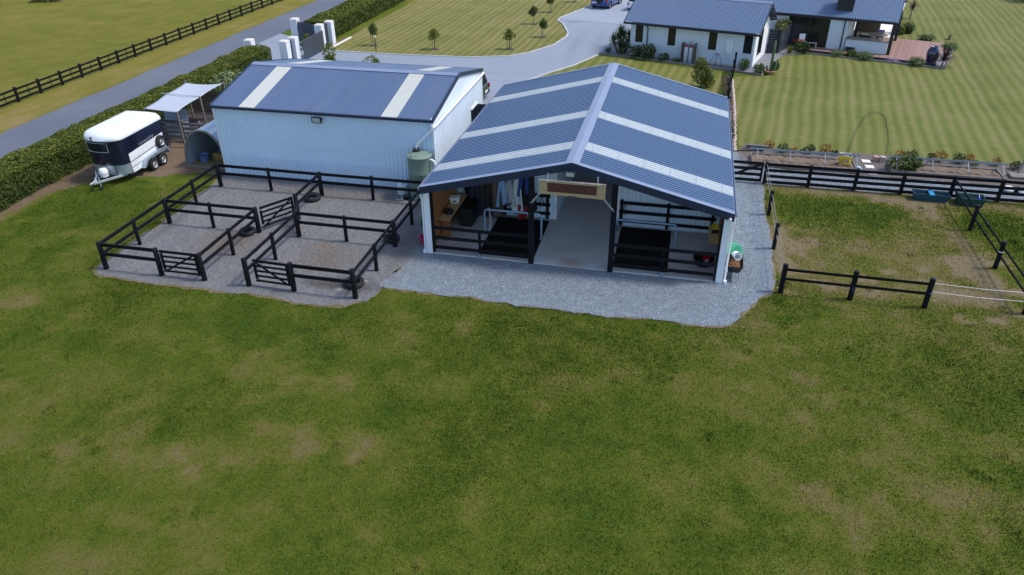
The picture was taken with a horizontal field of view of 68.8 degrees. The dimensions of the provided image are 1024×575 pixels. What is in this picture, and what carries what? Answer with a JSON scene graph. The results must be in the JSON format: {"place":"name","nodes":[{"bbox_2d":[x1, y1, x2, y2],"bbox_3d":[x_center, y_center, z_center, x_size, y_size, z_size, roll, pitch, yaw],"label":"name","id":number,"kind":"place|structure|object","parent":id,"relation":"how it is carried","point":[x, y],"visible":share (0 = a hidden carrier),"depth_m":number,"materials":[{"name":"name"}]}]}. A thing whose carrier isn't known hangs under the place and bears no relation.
{"place":"outdoors","nodes":[
{"label":"outdoors","id":0,"kind":"place"},
{"bbox_2d":[0,0,347,157],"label":"road","id":1,"kind":"structure","parent":0,"point":[29,133],"depth_m":53.56,"materials":[{"name":"asphalt"}]},
{"bbox_2d":[163,110,213,141],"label":"pen floor","id":2,"kind":"structure","parent":0,"point":[198,116],"depth_m":46.63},
{"bbox_2d":[163,109,189,135],"bbox_3d":[-19.616,-9.646,43.770,1.335,1.462,0.418,-4,31,-6],"label":"corrugated sheet","id":3,"kind":"object","parent":2,"relation":"on","point":[183,114],"visible":0.51,"depth_m":43.70,"materials":[{"name":"metal"}]},
{"bbox_2d":[143,80,224,145],"bbox_3d":[-19.306,-10.406,44.220,2.820,2.380,5.210,6,32,11],"label":"shade sail","id":4,"kind":"object","parent":2,"relation":"on","point":[180,97],"visible":0.99,"depth_m":43.68,"materials":[{"name":"fabric"}]},
{"bbox_2d":[192,90,221,112],"bbox_3d":[-18.467,-11.698,47.117,3.950,1.480,0.080,6,32,11],"label":"paling fence","id":5,"kind":"object","parent":2,"relation":"on","point":[208,101],"visible":0.27,"depth_m":47.34,"materials":[{"name":"brown wood"}]},
{"bbox_2d":[258,19,630,103],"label":"driveway","id":6,"kind":"structure","parent":0,"point":[582,40],"depth_m":59.06,"materials":[{"name":"concrete"}]},
{"bbox_2d":[279,39,291,58],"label":"gate pillar","id":7,"kind":"structure","parent":6,"relation":"on","point":[285,49],"depth_m":56.63,"materials":[{"name":"white concrete"}]},
{"bbox_2d":[287,36,300,58],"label":"gate pillar","id":8,"kind":"structure","parent":6,"relation":"on","point":[295,46],"depth_m":57.66,"materials":[{"name":"white concrete"}]},
{"bbox_2d":[289,17,300,42],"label":"gate pillar","id":9,"kind":"structure","parent":6,"relation":"on","point":[294,26],"depth_m":63.05,"materials":[{"name":"white concrete"}]},
{"bbox_2d":[302,30,324,58],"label":"sliding gate","id":10,"kind":"structure","parent":6,"relation":"on","point":[313,45],"depth_m":59.59,"materials":[{"name":"grey metal"}]},
{"bbox_2d":[314,23,325,47],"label":"gate pillar","id":11,"kind":"structure","parent":6,"relation":"on","point":[318,27],"depth_m":61.32,"materials":[{"name":"white concrete"}]},
{"bbox_2d":[297,21,314,40],"bbox_3d":[-17.082,-21.277,62.632,2.527,1.660,0.056,23,38,34],"label":"slat fence","id":12,"kind":"object","parent":11,"relation":"attached to","point":[304,28],"visible":0.59,"depth_m":62.59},
{"bbox_2d":[321,42,336,60],"bbox_3d":[-13.546,-17.057,55.364,1.097,2.183,1.201,6,32,11],"label":"shrub","id":13,"kind":"object","parent":6,"relation":"on","point":[329,57],"visible":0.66,"depth_m":55.05,"materials":[{"name":"green plant"}]},
{"bbox_2d":[482,73,489,97],"bbox_3d":[-3.914,-13.433,49.644,4.650,1.751,1.932,8,32,14],"label":"parked car","id":14,"kind":"object","parent":6,"relation":"on","point":[486,86],"visible":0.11,"depth_m":49.28,"materials":[{"name":"grey paint"}]},
{"bbox_2d":[332,0,590,55],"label":"lawn","id":15,"kind":"structure","parent":0,"point":[472,27],"depth_m":68.08,"materials":[{"name":"plant"}]},
{"bbox_2d":[367,22,377,46],"bbox_3d":[-11.582,-21.173,62.344,0.919,1.971,0.979,17,35,27],"label":"young tree","id":16,"kind":"object","parent":15,"relation":"on","point":[373,30],"visible":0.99,"depth_m":62.09,"materials":[{"name":"green plant"}]},
{"bbox_2d":[428,27,439,49],"bbox_3d":[-6.325,-20.354,61.060,1.144,1.811,0.981,-6,32,-9],"label":"young tree","id":17,"kind":"object","parent":15,"relation":"on","point":[433,34],"visible":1,"depth_m":60.74,"materials":[{"name":"green plant"}]},
{"bbox_2d":[332,4,590,57],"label":"kerb","id":18,"kind":"structure","parent":15,"relation":"on","point":[559,18],"depth_m":60.36,"materials":[{"name":"concrete"}]},
{"bbox_2d":[503,28,515,49],"bbox_3d":[-0.124,-20.247,60.873,1.044,1.717,0.975,26,40,37],"label":"young tree","id":19,"kind":"object","parent":15,"relation":"on","point":[509,33],"visible":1,"depth_m":60.74,"materials":[{"name":"green plant"}]},
{"bbox_2d":[0,0,1023,574],"bbox_3d":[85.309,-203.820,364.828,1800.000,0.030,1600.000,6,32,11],"label":"ground","id":20,"kind":"structure","parent":0,"point":[40,38],"depth_m":22.55,"materials":[{"name":"green plant"}]},
{"bbox_2d":[0,99,225,215],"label":"earth","id":21,"kind":"structure","parent":20,"relation":"on","point":[175,163],"depth_m":39.28,"materials":[{"name":"soil"}]},
{"bbox_2d":[84,110,170,189],"bbox_3d":[-20.191,-7.149,38.508,2.560,2.730,5.330,6,32,10],"label":"horse float","id":22,"kind":"object","parent":21,"relation":"on","point":[125,143],"visible":1,"depth_m":37.84,"materials":[{"name":"metal"}]},
{"bbox_2d":[86,142,107,152],"bbox_3d":[-20.672,-6.970,37.146,1.290,0.440,0.136,10,33,17],"label":"front window","id":23,"kind":"structure","parent":22,"relation":"in","point":[92,147],"depth_m":37.08,"materials":[{"name":"black glass"}]},
{"bbox_2d":[0,44,271,211],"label":"hedge","id":24,"kind":"object","parent":21,"relation":"on","point":[41,164],"visible":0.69,"depth_m":39.44,"materials":[{"name":"green plant"}]},
{"bbox_2d":[160,118,205,140],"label":"stock rails","id":25,"kind":"object","parent":21,"relation":"on","point":[163,121],"visible":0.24,"depth_m":42.75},
{"bbox_2d":[184,120,224,169],"bbox_3d":[-15.691,-8.077,40.565,2.768,2.120,3.377,6,32,11],"label":"arched shelter","id":26,"kind":"object","parent":21,"relation":"on","point":[204,138],"visible":0.41,"depth_m":40.12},
{"bbox_2d":[209,69,240,91],"bbox_3d":[-19.357,-13.935,50.738,1.940,1.845,3.433,6,32,11],"label":"shrub","id":27,"kind":"object","parent":21,"relation":"on","point":[231,76],"visible":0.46,"depth_m":50.02,"materials":[{"name":"green plant"}]},
{"bbox_2d":[0,0,282,106],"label":"road fence","id":28,"kind":"object","parent":20,"relation":"on","point":[81,70],"visible":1,"depth_m":58.56,"materials":[{"name":"wood"}]},
{"bbox_2d":[93,176,397,307],"bbox_3d":[-9.767,-2.504,33.279,13.275,0.001,11.215,6,32,11],"label":"dry grass fringe","id":29,"kind":"object","parent":20,"relation":"on","point":[211,290],"visible":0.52,"depth_m":29.25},
{"bbox_2d":[96,163,422,298],"bbox_3d":[-10.299,-2.862,32.728,11.098,1.312,8.790,6,32,11],"label":"yard fence","id":30,"kind":"object","parent":20,"relation":"on","point":[166,210],"visible":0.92,"depth_m":32.00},
{"bbox_2d":[158,250,200,275],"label":"yard gate","id":31,"kind":"structure","parent":30,"relation":"attached to","point":[162,257],"depth_m":29.48,"materials":[{"name":"metal"}]},
{"bbox_2d":[251,259,290,285],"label":"yard gate","id":32,"kind":"structure","parent":30,"relation":"attached to","point":[254,262],"depth_m":28.74,"materials":[{"name":"metal"}]},
{"bbox_2d":[258,196,294,227],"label":"yard gate","id":33,"kind":"structure","parent":30,"relation":"attached to","point":[275,213],"depth_m":33.40,"materials":[{"name":"metal"}]},
{"bbox_2d":[97,175,422,305],"bbox_3d":[-9.804,-2.515,33.289,12.902,0.001,10.987,6,32,11],"label":"yard surface","id":34,"kind":"object","parent":20,"relation":"on","point":[322,246],"visible":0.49,"depth_m":32.29,"materials":[{"name":"gravel"}]},
{"bbox_2d":[239,226,255,236],"bbox_3d":[-11.704,-2.491,33.038,0.720,0.250,0.720,6,32,11],"label":"tyre feeder","id":35,"kind":"object","parent":34,"relation":"on","point":[249,231],"visible":0.75,"depth_m":32.85,"materials":[{"name":"rubber"}]},
{"bbox_2d":[304,192,320,202],"bbox_3d":[-9.656,-4.347,36.105,0.840,0.220,0.840,6,32,11],"label":"tyre feeder","id":36,"kind":"object","parent":34,"relation":"on","point":[316,195],"visible":0.85,"depth_m":35.91,"materials":[{"name":"rubber"}]},
{"bbox_2d":[344,275,364,289],"bbox_3d":[-6.164,-0.206,29.169,0.800,0.250,0.800,6,32,11],"label":"tyre feeder","id":37,"kind":"object","parent":34,"relation":"on","point":[360,282],"visible":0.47,"depth_m":28.97,"materials":[{"name":"rubber"}]},
{"bbox_2d":[401,146,435,201],"bbox_3d":[-4.494,-5.476,35.749,1.547,2.460,1.276,-11,33,-16],"label":"water tank","id":38,"kind":"object","parent":34,"relation":"on","point":[419,162],"visible":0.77,"depth_m":35.18,"materials":[{"name":"green plastic"}]},
{"bbox_2d":[324,20,335,44],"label":"gate pillar","id":39,"kind":"structure","parent":20,"relation":"on","point":[331,32],"depth_m":62.68,"materials":[{"name":"white concrete"}]},
{"bbox_2d":[209,58,486,187],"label":"garage","id":40,"kind":"structure","parent":20,"relation":"on","point":[380,120],"depth_m":37.24,"materials":[{"name":"white metal"}]},
{"bbox_2d":[303,0,405,37],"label":"hedge","id":41,"kind":"object","parent":20,"relation":"on","point":[345,16],"visible":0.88,"depth_m":68.98,"materials":[{"name":"green plant"}]},
{"bbox_2d":[417,62,736,283],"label":"stable","id":42,"kind":"structure","parent":20,"relation":"on","point":[644,146],"depth_m":32.06,"materials":[{"name":"blue metal"}]},
{"bbox_2d":[459,198,477,226],"bbox_3d":[-1.922,-3.374,33.614,0.580,0.910,1.160,6,32,11],"label":"feed bin","id":43,"kind":"object","parent":42,"relation":"on","point":[468,208],"visible":1,"depth_m":33.26,"materials":[{"name":"black plastic"}]},
{"bbox_2d":[468,185,480,215],"bbox_3d":[-1.751,-4.119,33.963,0.354,2.000,0.546,-26,40,-36],"label":"horse rug","id":44,"kind":"object","parent":42,"relation":"hanging from","point":[473,191],"visible":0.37,"depth_m":33.84,"materials":[{"name":"blue fabric"}]},
{"bbox_2d":[477,184,488,217],"bbox_3d":[-1.332,-4.115,33.898,0.641,2.047,0.339,6,32,11],"label":"horse rug","id":45,"kind":"object","parent":42,"relation":"hanging from","point":[483,197],"visible":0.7,"depth_m":33.84,"materials":[{"name":"black fabric"}]},
{"bbox_2d":[484,183,493,208],"bbox_3d":[-1.052,-4.195,33.710,0.326,1.520,0.435,-18,35,-27],"label":"horse rug","id":46,"kind":"object","parent":42,"relation":"hanging from","point":[489,192],"visible":0.77,"depth_m":33.67,"materials":[{"name":"black fabric"}]},
{"bbox_2d":[490,182,505,218],"bbox_3d":[-0.657,-3.981,33.717,0.765,2.000,0.307,24,39,34],"label":"horse rug","id":47,"kind":"object","parent":42,"relation":"hanging from","point":[495,214],"visible":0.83,"depth_m":33.77,"materials":[{"name":"grey fabric"}]},
{"bbox_2d":[496,181,507,208],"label":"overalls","id":48,"kind":"object","parent":42,"relation":"hanging from","point":[501,186],"visible":0.88,"depth_m":33.52,"materials":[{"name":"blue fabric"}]},
{"bbox_2d":[502,180,515,207],"bbox_3d":[-0.106,-4.253,33.483,0.637,1.401,0.347,6,32,11],"label":"horse rug","id":49,"kind":"object","parent":42,"relation":"hanging from","point":[509,189],"visible":0.92,"depth_m":33.41,"materials":[{"name":"grey fabric"}]},
{"bbox_2d":[478,217,548,258],"bbox_3d":[0.137,-2.216,32.520,2.350,0.024,3.620,6,32,11],"label":"rubber mat","id":50,"kind":"object","parent":42,"relation":"on","point":[511,225],"visible":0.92,"depth_m":32.60,"materials":[{"name":"rubber"}]},
{"bbox_2d":[484,209,542,239],"bbox_3d":[0.037,-2.750,32.211,2.640,1.210,0.140,6,32,11],"label":"pipe rail","id":51,"kind":"object","parent":50,"relation":"on","point":[540,215],"visible":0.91,"depth_m":31.99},
{"bbox_2d":[510,179,522,213],"bbox_3d":[0.208,-4.090,33.400,0.576,1.800,0.377,38,48,46],"label":"horse rug","id":52,"kind":"object","parent":42,"relation":"hanging from","point":[518,200],"visible":0.79,"depth_m":33.48,"materials":[{"name":"grey fabric"}]},
{"bbox_2d":[517,177,527,196],"bbox_3d":[0.539,-4.487,33.104,0.562,1.020,0.357,-15,34,-23],"label":"horse rug","id":53,"kind":"object","parent":42,"relation":"hanging from","point":[520,186],"visible":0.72,"depth_m":33.07,"materials":[{"name":"blue fabric"}]},
{"bbox_2d":[519,179,537,211],"bbox_3d":[0.695,-4.160,33.335,0.940,1.620,0.332,6,32,11],"label":"horse rug","id":54,"kind":"object","parent":42,"relation":"hanging from","point":[524,200],"visible":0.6,"depth_m":33.38,"materials":[{"name":"black fabric"}]},
{"bbox_2d":[530,173,613,211],"bbox_3d":[2.272,-3.648,28.385,3.295,1.490,0.268,6,32,11],"label":"timber sign","id":55,"kind":"object","parent":42,"relation":"attached to","point":[597,190],"visible":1,"depth_m":28.21,"materials":[{"name":"brown wood"}]},
{"bbox_2d":[613,227,670,271],"bbox_3d":[5.519,-1.655,31.504,2.180,0.024,3.690,6,32,11],"label":"rubber mat","id":56,"kind":"object","parent":42,"relation":"on","point":[644,237],"visible":0.68,"depth_m":31.82,"materials":[{"name":"rubber"}]},
{"bbox_2d":[615,219,677,246],"bbox_3d":[5.628,-2.323,31.579,2.680,1.040,0.140,6,32,11],"label":"pipe rail","id":57,"kind":"object","parent":56,"relation":"on","point":[676,227],"visible":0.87,"depth_m":31.32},
{"bbox_2d":[693,254,714,267],"bbox_3d":[7.742,-1.088,30.265,0.860,0.300,0.851,6,32,11],"label":"rubber tub","id":58,"kind":"object","parent":42,"relation":"on","point":[699,258],"visible":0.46,"depth_m":30.33,"materials":[{"name":"black plastic"}]},
{"bbox_2d":[561,0,630,24],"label":"parking slab","id":59,"kind":"structure","parent":20,"relation":"on","point":[616,13],"depth_m":72.75,"materials":[{"name":"concrete"}]},
{"bbox_2d":[591,0,621,8],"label":"parked car","id":60,"kind":"object","parent":59,"relation":"on","point":[608,4],"visible":1,"depth_m":74.89,"materials":[{"name":"blue paint"}]},
{"bbox_2d":[379,152,1023,326],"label":"gravel pad","id":61,"kind":"object","parent":20,"relation":"on","point":[425,257],"visible":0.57,"depth_m":29.21,"materials":[{"name":"gravel"}]},
{"bbox_2d":[725,243,742,261],"bbox_3d":[9.008,-1.353,30.547,0.732,0.529,1.052,3,31,6],"label":"green tub","id":62,"kind":"object","parent":61,"relation":"on","point":[736,247],"visible":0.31,"depth_m":30.84,"materials":[{"name":"green plastic"}]},
{"bbox_2d":[726,254,743,277],"bbox_3d":[8.734,-0.808,29.478,0.686,0.709,1.955,6,32,11],"label":"wheelbarrow","id":63,"kind":"object","parent":61,"relation":"on","point":[735,266],"visible":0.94,"depth_m":29.14,"materials":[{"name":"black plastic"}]},
{"bbox_2d":[384,151,1022,327],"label":"dry grass fringe","id":64,"kind":"object","parent":20,"relation":"on","point":[741,313],"visible":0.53,"depth_m":28.59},
{"bbox_2d":[723,75,732,143],"bbox_3d":[13.853,-11.470,47.710,0.576,0.001,15.400,6,32,11],"label":"flower bed","id":65,"kind":"object","parent":20,"relation":"on","point":[726,94],"visible":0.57,"depth_m":50.14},
{"bbox_2d":[726,75,736,150],"bbox_3d":[14.006,-11.396,47.480,0.541,0.149,15.221,6,32,11],"label":"stone edging","id":66,"kind":"object","parent":65,"relation":"on","point":[734,112],"visible":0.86,"depth_m":46.49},
{"bbox_2d":[727,52,737,110],"bbox_3d":[14.061,-12.445,48.149,0.371,1.250,17.367,8,32,14],"label":"garden fence","id":67,"kind":"object","parent":20,"relation":"on","point":[730,79],"visible":0.56,"depth_m":51.08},
{"bbox_2d":[766,164,783,268],"bbox_3d":[11.396,-3.006,32.656,0.175,1.270,10.551,6,32,11],"label":"fence","id":68,"kind":"object","parent":20,"relation":"on","point":[776,232],"visible":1,"depth_m":31.48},
{"bbox_2d":[599,49,953,75],"bbox_3d":[21.206,-17.097,56.804,28.502,0.140,6.844,-1,31,-1],"label":"timber edging","id":69,"kind":"object","parent":20,"relation":"on","point":[714,68],"visible":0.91,"depth_m":57.09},
{"bbox_2d":[601,38,951,73],"bbox_3d":[21.193,-18.918,59.897,28.457,0.001,13.165,-3,31,-5],"label":"gravel bed","id":70,"kind":"object","parent":20,"relation":"on","point":[765,59],"visible":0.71,"depth_m":57.93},
{"bbox_2d":[606,24,630,52],"bbox_3d":[8.709,-19.792,59.318,2.760,2.446,2.013,6,32,11],"label":"yucca","id":71,"kind":"object","parent":70,"relation":"on","point":[621,35],"visible":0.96,"depth_m":59.22,"materials":[{"name":"green plant"}]},
{"bbox_2d":[628,45,641,58],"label":"shrub","id":72,"kind":"object","parent":70,"relation":"on","point":[633,48],"visible":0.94,"depth_m":58.25,"materials":[{"name":"green plant"}]},
{"bbox_2d":[636,43,655,59],"bbox_3d":[10.409,-18.314,57.925,1.546,1.290,1.482,6,32,11],"label":"shrub","id":73,"kind":"object","parent":70,"relation":"on","point":[651,51],"visible":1,"depth_m":57.71,"materials":[{"name":"green plant"}]},
{"bbox_2d":[680,41,696,63],"bbox_3d":[13.450,-17.929,56.942,1.030,1.550,0.600,15,34,24],"label":"cylinder screen","id":74,"kind":"object","parent":70,"relation":"on","point":[694,51],"visible":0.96,"depth_m":56.81,"materials":[{"name":"brown wood"}]},
{"bbox_2d":[766,29,780,52],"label":"side gate","id":75,"kind":"structure","parent":70,"relation":"on","point":[775,33],"depth_m":58.86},
{"bbox_2d":[774,18,791,50],"bbox_3d":[21.558,-20.260,59.953,1.261,2.332,2.793,14,34,22],"label":"tree","id":76,"kind":"object","parent":70,"relation":"on","point":[781,24],"visible":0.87,"depth_m":59.57,"materials":[{"name":"green plant"}]},
{"bbox_2d":[778,23,792,52],"bbox_3d":[21.873,-19.974,59.804,0.056,1.810,2.673,20,37,30],"label":"slat screen","id":77,"kind":"object","parent":70,"relation":"on","point":[785,41],"visible":0.99,"depth_m":59.79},
{"bbox_2d":[792,40,810,53],"bbox_3d":[23.013,-19.010,59.137,1.253,1.031,1.236,-18,35,-27],"label":"shrub","id":78,"kind":"object","parent":70,"relation":"on","point":[803,46],"visible":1,"depth_m":58.95,"materials":[{"name":"green plant"}]},
{"bbox_2d":[855,51,873,60],"bbox_3d":[27.045,-17.832,57.437,1.429,0.755,1.394,6,32,11],"label":"clipped ball","id":79,"kind":"object","parent":70,"relation":"on","point":[864,56],"visible":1,"depth_m":57.16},
{"bbox_2d":[793,34,943,65],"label":"timber deck","id":80,"kind":"structure","parent":70,"relation":"on","point":[902,50],"depth_m":59.34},
{"bbox_2d":[926,45,939,62],"bbox_3d":[31.521,-17.419,55.983,0.920,1.270,0.920,6,32,11],"label":"blue urn","id":81,"kind":"object","parent":80,"relation":"on","point":[933,51],"visible":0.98,"depth_m":55.69,"materials":[{"name":"ceramic"}]},
{"bbox_2d":[905,56,925,66],"bbox_3d":[30.159,-16.882,55.814,1.399,0.746,1.350,16,35,26],"label":"clipped ball","id":82,"kind":"object","parent":70,"relation":"on","point":[915,61],"visible":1,"depth_m":55.62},
{"bbox_2d":[929,46,959,66],"bbox_3d":[31.976,-17.038,55.169,2.038,1.559,1.955,6,32,11],"label":"cordyline","id":83,"kind":"object","parent":70,"relation":"on","point":[945,55],"visible":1,"depth_m":55.13,"materials":[{"name":"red plant"}]},
{"bbox_2d":[939,42,959,50],"bbox_3d":[35.029,-19.374,59.909,1.433,0.705,1.522,6,32,11],"label":"clipped ball","id":84,"kind":"object","parent":70,"relation":"on","point":[948,45],"visible":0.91,"depth_m":59.63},
{"bbox_2d":[778,263,935,308],"bbox_3d":[12.708,-0.049,27.723,5.281,1.290,0.233,6,32,11],"label":"rail fence","id":85,"kind":"object","parent":20,"relation":"on","point":[855,276],"visible":1,"depth_m":27.53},
{"bbox_2d":[762,161,1023,202],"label":"paddock fence","id":86,"kind":"object","parent":20,"relation":"on","point":[1001,187],"visible":0.98,"depth_m":35.91,"materials":[{"name":"wood"}]},
{"bbox_2d":[733,160,766,181],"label":"farm gate","id":87,"kind":"structure","parent":86,"relation":"attached to","point":[755,167],"depth_m":37.19,"materials":[{"name":"wood"}]},
{"bbox_2d":[912,188,950,202],"bbox_3d":[19.893,-4.473,35.583,1.629,0.510,0.910,7,32,13],"label":"water trough","id":88,"kind":"object","parent":20,"relation":"on","point":[931,195],"visible":1,"depth_m":35.38,"materials":[{"name":"blue plastic"}]},
{"bbox_2d":[955,192,986,206],"bbox_3d":[21.437,-4.130,34.994,1.212,0.507,0.691,7,32,13],"label":"water trough","id":89,"kind":"object","parent":20,"relation":"on","point":[979,199],"visible":0.86,"depth_m":34.89,"materials":[{"name":"blue plastic"}]},
{"bbox_2d":[952,179,1023,314],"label":"flexible rail fence","id":90,"kind":"object","parent":20,"relation":"on","point":[1000,251],"visible":1,"depth_m":30.39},
{"bbox_2d":[540,56,721,94],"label":"lawn","id":91,"kind":"structure","parent":0,"point":[678,74],"depth_m":55.60,"materials":[{"name":"plant"}]},
{"bbox_2d":[527,54,597,79],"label":"kerb","id":92,"kind":"structure","parent":91,"relation":"on","point":[564,67],"depth_m":56.08,"materials":[{"name":"concrete"}]},
{"bbox_2d":[690,55,715,87],"bbox_3d":[13.084,-14.742,51.138,1.815,2.152,1.358,6,32,11],"label":"shrub","id":93,"kind":"object","parent":91,"relation":"on","point":[706,74],"visible":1,"depth_m":50.94,"materials":[{"name":"green plant"}]},
{"bbox_2d":[851,23,894,37],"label":"patio","id":94,"kind":"structure","parent":0,"point":[887,28],"depth_m":65.86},
{"bbox_2d":[858,22,880,31],"bbox_3d":[31.066,-22.739,65.061,1.900,0.870,0.660,15,34,24],"label":"dark sideboard","id":95,"kind":"object","parent":94,"relation":"on","point":[868,27],"visible":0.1,"depth_m":64.86,"materials":[{"name":"brown wood"}]},
{"bbox_2d":[733,0,1023,163],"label":"lawn","id":96,"kind":"structure","parent":0,"point":[972,101],"depth_m":49.43,"materials":[{"name":"plant"}]},
{"bbox_2d":[623,0,907,67],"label":"house","id":97,"kind":"structure","parent":96,"relation":"on","point":[726,30],"depth_m":57.67,"materials":[{"name":"white paint"}]},
{"bbox_2d":[634,22,643,43],"bbox_3d":[9.949,-19.885,58.388,0.700,1.520,0.130,15,34,24],"label":"window","id":98,"kind":"structure","parent":97,"relation":"in","point":[639,28],"depth_m":58.47,"materials":[{"name":"black glass"}]},
{"bbox_2d":[666,25,675,46],"bbox_3d":[12.258,-19.273,57.339,0.690,1.520,0.130,15,34,24],"label":"window","id":99,"kind":"structure","parent":97,"relation":"in","point":[672,32],"depth_m":57.43,"materials":[{"name":"black glass"}]},
{"bbox_2d":[707,29,717,50],"bbox_3d":[15.062,-18.531,56.065,0.710,1.520,0.130,15,34,24],"label":"window","id":100,"kind":"structure","parent":97,"relation":"in","point":[712,42],"depth_m":56.14,"materials":[{"name":"black glass"}]},
{"bbox_2d":[742,33,753,54],"bbox_3d":[17.381,-17.917,55.012,0.710,1.520,0.130,15,34,24],"label":"window","id":101,"kind":"structure","parent":97,"relation":"in","point":[748,41],"depth_m":55.08,"materials":[{"name":"black glass"}]},
{"bbox_2d":[787,16,809,43],"bbox_3d":[23.109,-20.829,60.473,1.520,2.180,0.020,15,34,24],"label":"glass door","id":102,"kind":"structure","parent":97,"relation":"in","point":[800,24],"depth_m":60.31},
{"bbox_2d":[806,18,830,46],"bbox_3d":[24.512,-20.458,59.835,1.490,2.180,0.020,15,34,24],"label":"glass door","id":103,"kind":"structure","parent":97,"relation":"in","point":[818,28],"depth_m":59.80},
{"bbox_2d":[765,41,779,74],"bbox_3d":[18.771,-16.511,53.738,0.956,2.350,0.800,21,37,31],"label":"cactus","id":104,"kind":"object","parent":96,"relation":"on","point":[773,67],"visible":1,"depth_m":54.01,"materials":[{"name":"plant"}]},
{"bbox_2d":[902,21,915,33],"bbox_3d":[34.288,-22.562,64.738,1.212,1.173,1.260,6,32,11],"label":"clipped ball","id":105,"kind":"object","parent":96,"relation":"on","point":[909,26],"visible":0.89,"depth_m":64.50,"materials":[{"name":"green plant"}]},
{"bbox_2d":[737,148,1023,186],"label":"garden soil","id":106,"kind":"structure","parent":0,"point":[878,166],"depth_m":39.26,"materials":[{"name":"brown soil"}]},
{"bbox_2d":[738,143,768,151],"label":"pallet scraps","id":107,"kind":"object","parent":106,"relation":"on","point":[747,146],"visible":0.78,"depth_m":41.10,"materials":[{"name":"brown wood"}]},
{"bbox_2d":[750,147,859,173],"bbox_3d":[15.269,-6.807,39.245,5.450,0.793,1.500,6,32,11],"label":"raised bed","id":108,"kind":"object","parent":106,"relation":"on","point":[807,160],"visible":0.78,"depth_m":39.34,"materials":[{"name":"soil"}]},
{"bbox_2d":[838,153,852,164],"bbox_3d":[17.325,-6.688,38.889,0.706,0.543,0.550,6,32,11],"label":"hose coil","id":109,"kind":"object","parent":108,"relation":"on","point":[844,160],"visible":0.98,"depth_m":38.77,"materials":[{"name":"yellow plastic"}]},
{"bbox_2d":[885,154,922,170],"bbox_3d":[20.116,-6.410,38.331,1.806,0.915,1.138,6,32,11],"label":"vegetable plant","id":110,"kind":"object","parent":106,"relation":"on","point":[908,164],"visible":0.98,"depth_m":38.13,"materials":[{"name":"green plant"}]},
{"bbox_2d":[887,155,1007,179],"bbox_3d":[22.065,-6.160,38.066,5.500,0.793,1.300,6,32,11],"label":"raised bed","id":111,"kind":"object","parent":106,"relation":"on","point":[961,171],"visible":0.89,"depth_m":38.04,"materials":[{"name":"soil"}]},
{"bbox_2d":[1007,160,1023,179],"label":"leaning post","id":112,"kind":"object","parent":106,"relation":"on","point":[1018,175],"visible":1,"depth_m":37.71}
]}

